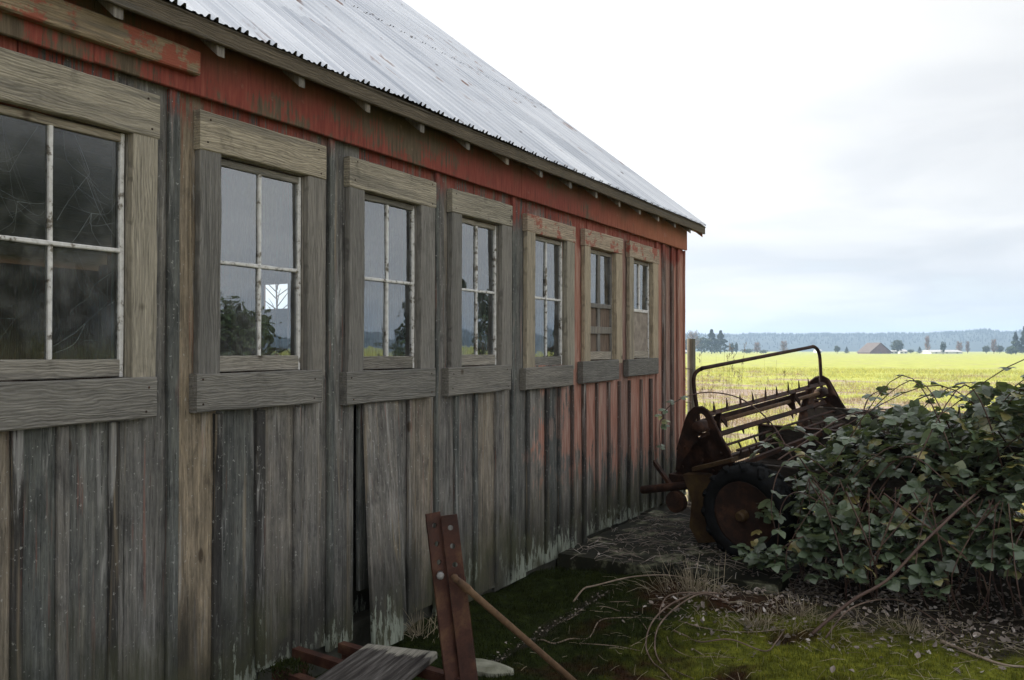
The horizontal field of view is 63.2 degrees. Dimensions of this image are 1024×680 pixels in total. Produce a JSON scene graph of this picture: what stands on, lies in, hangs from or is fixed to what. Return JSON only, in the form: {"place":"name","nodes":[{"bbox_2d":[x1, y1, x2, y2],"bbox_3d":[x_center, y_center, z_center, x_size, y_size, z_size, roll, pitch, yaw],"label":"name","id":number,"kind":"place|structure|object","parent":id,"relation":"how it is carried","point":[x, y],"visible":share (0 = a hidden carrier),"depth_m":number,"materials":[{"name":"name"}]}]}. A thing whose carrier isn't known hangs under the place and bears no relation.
{"place":"outdoors","nodes":[
{"label":"outdoors","id":0,"kind":"place"},
{"bbox_2d":[266,0,1023,334],"label":"sky","id":1,"kind":"structure","parent":0,"point":[847,166],"materials":[{"name":"white"}]},
{"bbox_2d":[314,501,1023,679],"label":"yard ground","id":2,"kind":"structure","parent":0,"point":[965,590],"depth_m":5.15,"materials":[{"name":"green plant"}]},
{"bbox_2d":[272,667,315,679],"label":"angle iron","id":3,"kind":"object","parent":2,"relation":"on","point":[298,676],"visible":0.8,"depth_m":3.64,"materials":[{"name":"red metal"}]},
{"bbox_2d":[254,656,315,679],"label":"moss clump","id":4,"kind":"object","parent":3,"relation":"on","point":[286,662],"visible":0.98,"depth_m":3.69,"materials":[{"name":"green plant"}]},
{"bbox_2d":[292,646,342,674],"bbox_3d":[-0.594,1.643,3.656,1.077,0.363,0.046,-1,-1,35],"label":"angle iron","id":5,"kind":"object","parent":2,"relation":"on","point":[322,660],"visible":0.5,"depth_m":3.88,"materials":[{"name":"red metal"}]},
{"bbox_2d":[0,0,705,679],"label":"barn","id":6,"kind":"structure","parent":2,"relation":"on","point":[212,466],"depth_m":4.63,"materials":[{"name":"wood"}]},
{"bbox_2d":[0,47,159,431],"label":"window","id":7,"kind":"structure","parent":6,"relation":"in","point":[29,82],"depth_m":3.37,"materials":[{"name":"white paint"}]},
{"bbox_2d":[189,109,325,412],"bbox_3d":[-1.263,-0.356,4.130,0.159,1.377,0.839,0,-1,30],"label":"window","id":8,"kind":"structure","parent":6,"relation":"in","point":[299,381],"depth_m":4.10,"materials":[{"name":"white paint"}]},
{"bbox_2d":[340,156,435,404],"bbox_3d":[-0.758,-0.328,4.988,0.159,1.384,0.851,0,-1,30],"label":"window","id":9,"kind":"structure","parent":6,"relation":"in","point":[417,378],"depth_m":4.98,"materials":[{"name":"white paint"}]},
{"bbox_2d":[442,188,512,396],"bbox_3d":[-0.265,-0.314,5.825,0.159,1.376,0.844,0,-1,30],"label":"window","id":10,"kind":"structure","parent":6,"relation":"in","point":[457,380],"depth_m":5.84,"materials":[{"name":"white paint"}]},
{"bbox_2d":[520,213,575,389],"bbox_3d":[0.260,-0.291,6.718,0.158,1.354,0.876,0,-1,30],"label":"window","id":11,"kind":"structure","parent":6,"relation":"in","point":[563,253],"depth_m":6.73,"materials":[{"name":"white paint"}]},
{"bbox_2d":[577,228,622,383],"bbox_3d":[0.775,-0.295,7.594,0.158,1.355,0.908,0,-1,30],"label":"window","id":12,"kind":"structure","parent":6,"relation":"in","point":[601,324],"depth_m":7.60,"materials":[{"name":"brown wood"}]},
{"bbox_2d":[623,240,658,376],"bbox_3d":[1.277,-0.305,8.447,0.158,1.327,0.868,0,-1,30],"label":"window","id":13,"kind":"structure","parent":6,"relation":"in","point":[642,342],"depth_m":8.48,"materials":[{"name":"white paint"}]},
{"bbox_2d":[338,641,460,679],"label":"angle iron","id":14,"kind":"object","parent":2,"relation":"on","point":[348,649],"visible":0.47,"depth_m":3.72,"materials":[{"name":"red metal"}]},
{"bbox_2d":[314,644,436,679],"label":"weathered plank","id":15,"kind":"object","parent":14,"relation":"on","point":[373,662],"visible":1,"depth_m":3.66,"materials":[{"name":"grey wood"}]},
{"bbox_2d":[403,602,438,642],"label":"dry grass tuft","id":16,"kind":"object","parent":2,"relation":"on","point":[418,625],"visible":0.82,"depth_m":4.96,"materials":[{"name":"plant"}]},
{"bbox_2d":[476,658,513,676],"bbox_3d":[-0.123,1.785,4.481,0.329,0.080,0.160,0,-1,30],"label":"concrete lump","id":17,"kind":"object","parent":2,"relation":"on","point":[488,668],"visible":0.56,"depth_m":4.43,"materials":[{"name":"grey concrete"}]},
{"bbox_2d":[425,511,576,679],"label":"steel upright","id":18,"kind":"object","parent":2,"relation":"on","point":[453,600],"visible":1,"depth_m":3.62,"materials":[{"name":"brown metal"}]},
{"bbox_2d":[491,590,607,660],"bbox_3d":[0.113,1.824,5.080,0.218,0.090,2.303,0,-1,30],"label":"gully debris","id":19,"kind":"object","parent":2,"relation":"on","point":[547,630],"visible":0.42,"depth_m":5.34,"materials":[{"name":"brown plant"}]},
{"bbox_2d":[567,606,646,628],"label":"dry vine","id":20,"kind":"object","parent":2,"relation":"on","point":[607,607],"visible":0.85,"depth_m":5.46,"materials":[{"name":"brown plant"}]},
{"bbox_2d":[581,643,639,650],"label":"dry vine","id":21,"kind":"object","parent":2,"relation":"on","point":[607,645],"visible":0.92,"depth_m":4.81,"materials":[{"name":"brown plant"}]},
{"bbox_2d":[538,617,687,643],"bbox_3d":[0.590,1.801,5.120,0.985,0.106,0.235,0,-1,-18],"label":"dry vine","id":22,"kind":"object","parent":2,"relation":"on","point":[593,629],"visible":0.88,"depth_m":5.11,"materials":[{"name":"brown plant"}]},
{"bbox_2d":[573,574,686,601],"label":"dry vine","id":23,"kind":"object","parent":2,"relation":"on","point":[578,594],"visible":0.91,"depth_m":6.10,"materials":[{"name":"brown plant"}]},
{"bbox_2d":[645,591,722,679],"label":"dry vine","id":24,"kind":"object","parent":2,"relation":"on","point":[663,609],"visible":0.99,"depth_m":5.27,"materials":[{"name":"brown plant"}]},
{"bbox_2d":[557,510,811,593],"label":"concrete slab","id":25,"kind":"structure","parent":2,"relation":"on","point":[583,559],"depth_m":6.76,"materials":[{"name":"grey concrete"}]},
{"bbox_2d":[567,510,875,602],"bbox_3d":[1.898,1.809,7.226,2.475,0.143,2.433,0,-1,30],"label":"slab debris","id":26,"kind":"object","parent":25,"relation":"on","point":[679,534],"visible":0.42,"depth_m":6.91,"materials":[{"name":"grey plant"}]},
{"bbox_2d":[640,345,1023,559],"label":"manure spreader","id":27,"kind":"object","parent":25,"relation":"on","point":[727,492],"visible":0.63,"depth_m":7.18,"materials":[{"name":"metal"}]},
{"bbox_2d":[659,592,716,619],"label":"dry vine","id":28,"kind":"object","parent":2,"relation":"on","point":[674,594],"visible":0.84,"depth_m":5.52,"materials":[{"name":"brown plant"}]},
{"bbox_2d":[625,554,751,603],"bbox_3d":[1.243,1.663,5.874,0.822,0.253,0.757,0,-1,-17],"label":"dry grass tuft","id":29,"kind":"object","parent":2,"relation":"on","point":[692,584],"visible":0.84,"depth_m":5.86,"materials":[{"name":"plant"}]},
{"bbox_2d":[654,593,729,678],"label":"dry vine","id":30,"kind":"object","parent":2,"relation":"on","point":[678,605],"visible":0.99,"depth_m":5.17,"materials":[{"name":"brown plant"}]},
{"bbox_2d":[667,637,735,657],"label":"dry vine","id":31,"kind":"object","parent":2,"relation":"on","point":[695,657],"visible":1,"depth_m":4.64,"materials":[{"name":"brown plant"}]},
{"bbox_2d":[395,566,1023,679],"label":"moss sprigs","id":32,"kind":"object","parent":2,"relation":"on","point":[772,658],"visible":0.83,"depth_m":4.86,"materials":[{"name":"green plant"}]},
{"bbox_2d":[673,629,784,651],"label":"dry vine","id":33,"kind":"object","parent":2,"relation":"on","point":[734,640],"visible":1,"depth_m":4.83,"materials":[{"name":"brown plant"}]},
{"bbox_2d":[678,620,780,631],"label":"dry vine","id":34,"kind":"object","parent":2,"relation":"on","point":[729,631],"visible":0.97,"depth_m":5.09,"materials":[{"name":"brown plant"}]},
{"bbox_2d":[524,571,1023,679],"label":"straw bits","id":35,"kind":"object","parent":2,"relation":"on","point":[820,629],"visible":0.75,"depth_m":5.09,"materials":[{"name":"plant"}]},
{"bbox_2d":[696,595,856,642],"bbox_3d":[1.561,1.727,5.212,0.803,0.110,0.850,1,-1,-42],"label":"dry grass tuft","id":36,"kind":"object","parent":2,"relation":"on","point":[758,622],"visible":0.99,"depth_m":5.17,"materials":[{"name":"plant"}]},
{"bbox_2d":[728,592,858,647],"bbox_3d":[1.865,1.719,5.280,0.799,0.126,1.050,0,-1,1],"label":"dry grass tuft","id":37,"kind":"object","parent":2,"relation":"on","point":[794,612],"visible":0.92,"depth_m":5.35,"materials":[{"name":"plant"}]},
{"bbox_2d":[622,553,1023,673],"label":"leaf litter","id":38,"kind":"object","parent":2,"relation":"on","point":[918,654],"visible":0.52,"depth_m":5.44,"materials":[{"name":"brown plant"}]},
{"bbox_2d":[730,359,1023,634],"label":"bramble bush","id":39,"kind":"object","parent":2,"relation":"on","point":[924,428],"visible":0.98,"depth_m":5.90,"materials":[{"name":"green plant"}]},
{"bbox_2d":[654,392,793,459],"bbox_3d":[1.735,0.715,6.865,1.118,0.568,0.160,0,-1,9],"label":"bramble shoot","id":40,"kind":"object","parent":39,"relation":"hanging from","point":[664,421],"visible":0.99,"depth_m":6.89,"materials":[{"name":"plant"}]},
{"bbox_2d":[794,597,998,657],"bbox_3d":[2.334,1.718,5.125,1.042,0.125,0.971,1,-1,-40],"label":"dry grass tuft","id":41,"kind":"object","parent":2,"relation":"on","point":[908,627],"visible":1,"depth_m":5.08,"materials":[{"name":"plant"}]},
{"bbox_2d":[825,598,979,652],"bbox_3d":[2.368,1.754,5.205,0.839,0.100,0.649,0,-1,15],"label":"dry vine","id":42,"kind":"object","parent":2,"relation":"on","point":[837,621],"visible":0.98,"depth_m":5.32,"materials":[{"name":"brown plant"}]},
{"bbox_2d":[940,640,1023,667],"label":"dry vine","id":43,"kind":"object","parent":2,"relation":"on","point":[984,658],"visible":0.94,"depth_m":4.65,"materials":[{"name":"brown plant"}]},
{"bbox_2d":[697,342,746,450],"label":"tall dry grass","id":44,"kind":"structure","parent":0,"point":[710,395],"depth_m":10.79,"materials":[{"name":"plant"}]},
{"bbox_2d":[733,360,792,454],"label":"tall dry grass","id":45,"kind":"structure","parent":0,"point":[765,401],"depth_m":10.70,"materials":[{"name":"plant"}]},
{"bbox_2d":[685,352,1023,519],"bbox_3d":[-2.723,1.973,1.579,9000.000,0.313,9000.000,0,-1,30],"label":"field","id":46,"kind":"structure","parent":0,"point":[994,361],"depth_m":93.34,"materials":[{"name":"plant"}]},
{"bbox_2d":[266,284,287,308],"bbox_3d":[-4.792,0.228,16.975,1.102,4.203,1.000,0,-1,30],"label":"bare sapling","id":47,"kind":"object","parent":46,"relation":"on","point":[276,287],"visible":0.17,"depth_m":16.99,"materials":[{"name":"white plant"}]},
{"bbox_2d":[686,339,695,501],"bbox_3d":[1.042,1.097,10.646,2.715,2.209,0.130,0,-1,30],"label":"fence post","id":48,"kind":"object","parent":46,"relation":"on","point":[691,360],"visible":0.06,"depth_m":9.95,"materials":[{"name":"grey wood"}]},
{"bbox_2d":[685,330,701,348],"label":"bare tree","id":49,"kind":"object","parent":46,"relation":"on","point":[690,335],"visible":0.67,"depth_m":429.56,"materials":[{"name":"grey plant"}]},
{"bbox_2d":[693,336,712,353],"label":"broadleaf tree","id":50,"kind":"object","parent":46,"relation":"on","point":[702,341],"visible":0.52,"depth_m":458.38,"materials":[{"name":"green plant"}]},
{"bbox_2d":[698,329,724,353],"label":"conifer","id":51,"kind":"object","parent":46,"relation":"on","point":[711,335],"visible":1,"depth_m":428.77,"materials":[{"name":"green plant"}]},
{"bbox_2d":[709,330,733,353],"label":"conifer","id":52,"kind":"object","parent":46,"relation":"on","point":[721,341],"visible":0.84,"depth_m":438.56,"materials":[{"name":"green plant"}]},
{"bbox_2d":[686,431,756,509],"bbox_3d":[2.887,1.495,9.658,1.867,0.921,2.026,0,-1,22],"label":"dry weed clump","id":53,"kind":"object","parent":46,"relation":"on","point":[732,451],"visible":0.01,"depth_m":9.87,"materials":[{"name":"plant"}]},
{"bbox_2d":[734,342,737,353],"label":"cypress","id":54,"kind":"object","parent":46,"relation":"on","point":[736,347],"visible":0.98,"depth_m":424.71,"materials":[{"name":"green plant"}]},
{"bbox_2d":[740,348,755,352],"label":"shrub","id":55,"kind":"object","parent":46,"relation":"on","point":[747,350],"visible":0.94,"depth_m":469.13,"materials":[{"name":"green plant"}]},
{"bbox_2d":[753,342,760,351],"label":"bare tree","id":56,"kind":"object","parent":46,"relation":"on","point":[757,348],"visible":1,"depth_m":469.83,"materials":[{"name":"grey plant"}]},
{"bbox_2d":[780,340,788,350],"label":"bare tree","id":57,"kind":"object","parent":46,"relation":"on","point":[784,344],"visible":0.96,"depth_m":479.41,"materials":[{"name":"grey plant"}]},
{"bbox_2d":[890,340,903,353],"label":"broadleaf tree","id":58,"kind":"object","parent":46,"relation":"on","point":[899,345],"visible":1,"depth_m":439.02,"materials":[{"name":"green plant"}]},
{"bbox_2d":[896,349,907,353],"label":"farmhouse","id":59,"kind":"object","parent":46,"relation":"on","point":[903,351],"visible":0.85,"depth_m":460.00,"materials":[{"name":"white"}]},
{"bbox_2d":[923,335,930,349],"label":"bare poplar","id":60,"kind":"object","parent":46,"relation":"on","point":[927,344],"visible":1,"depth_m":469.63,"materials":[{"name":"grey plant"}]},
{"bbox_2d":[920,350,962,353],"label":"long shed","id":61,"kind":"structure","parent":46,"relation":"on","point":[940,352],"depth_m":440.79,"materials":[{"name":"white"}]},
{"bbox_2d":[940,341,946,351],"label":"cypress","id":62,"kind":"object","parent":46,"relation":"on","point":[943,347],"visible":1,"depth_m":359.64,"materials":[{"name":"green plant"}]},
{"bbox_2d":[956,341,963,350],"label":"bare poplar","id":63,"kind":"object","parent":46,"relation":"on","point":[959,346],"visible":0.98,"depth_m":479.64,"materials":[{"name":"grey plant"}]},
{"bbox_2d":[965,341,969,352],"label":"bare poplar","id":64,"kind":"object","parent":46,"relation":"on","point":[967,345],"visible":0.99,"depth_m":479.71,"materials":[{"name":"grey plant"}]},
{"bbox_2d":[982,345,989,352],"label":"broadleaf tree","id":65,"kind":"object","parent":46,"relation":"on","point":[986,349],"visible":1,"depth_m":429.50,"materials":[{"name":"green plant"}]},
{"bbox_2d":[989,338,997,351],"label":"bare tree","id":66,"kind":"object","parent":46,"relation":"on","point":[993,347],"visible":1,"depth_m":429.59,"materials":[{"name":"grey plant"}]},
{"bbox_2d":[996,345,1004,353],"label":"broadleaf tree","id":67,"kind":"object","parent":46,"relation":"on","point":[1000,348],"visible":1,"depth_m":429.26,"materials":[{"name":"green plant"}]},
{"bbox_2d":[1005,346,1017,353],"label":"broadleaf tree","id":68,"kind":"object","parent":46,"relation":"on","point":[1011,350],"visible":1,"depth_m":369.08,"materials":[{"name":"green plant"}]},
{"bbox_2d":[1009,332,1023,352],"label":"conifer","id":69,"kind":"object","parent":46,"relation":"on","point":[1016,342],"visible":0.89,"depth_m":379.27,"materials":[{"name":"green plant"}]},
{"bbox_2d":[1018,326,1023,352],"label":"conifer","id":70,"kind":"object","parent":46,"relation":"on","point":[1021,338],"visible":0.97,"depth_m":379.66,"materials":[{"name":"green plant"}]},
{"bbox_2d":[685,330,1023,351],"bbox_3d":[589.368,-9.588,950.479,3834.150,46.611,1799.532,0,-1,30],"label":"hill ridge","id":71,"kind":"structure","parent":0,"point":[976,346],"depth_m":1238.24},
{"bbox_2d":[685,327,1021,348],"bbox_3d":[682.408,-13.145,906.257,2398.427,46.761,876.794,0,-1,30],"label":"hillside forest","id":72,"kind":"object","parent":71,"relation":"on","point":[858,334],"visible":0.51,"depth_m":1311.03,"materials":[{"name":"plant"}]},
{"bbox_2d":[857,342,891,353],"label":"barn","id":73,"kind":"structure","parent":0,"point":[874,348],"depth_m":430.05,"materials":[{"name":"grey metal"}]}
]}

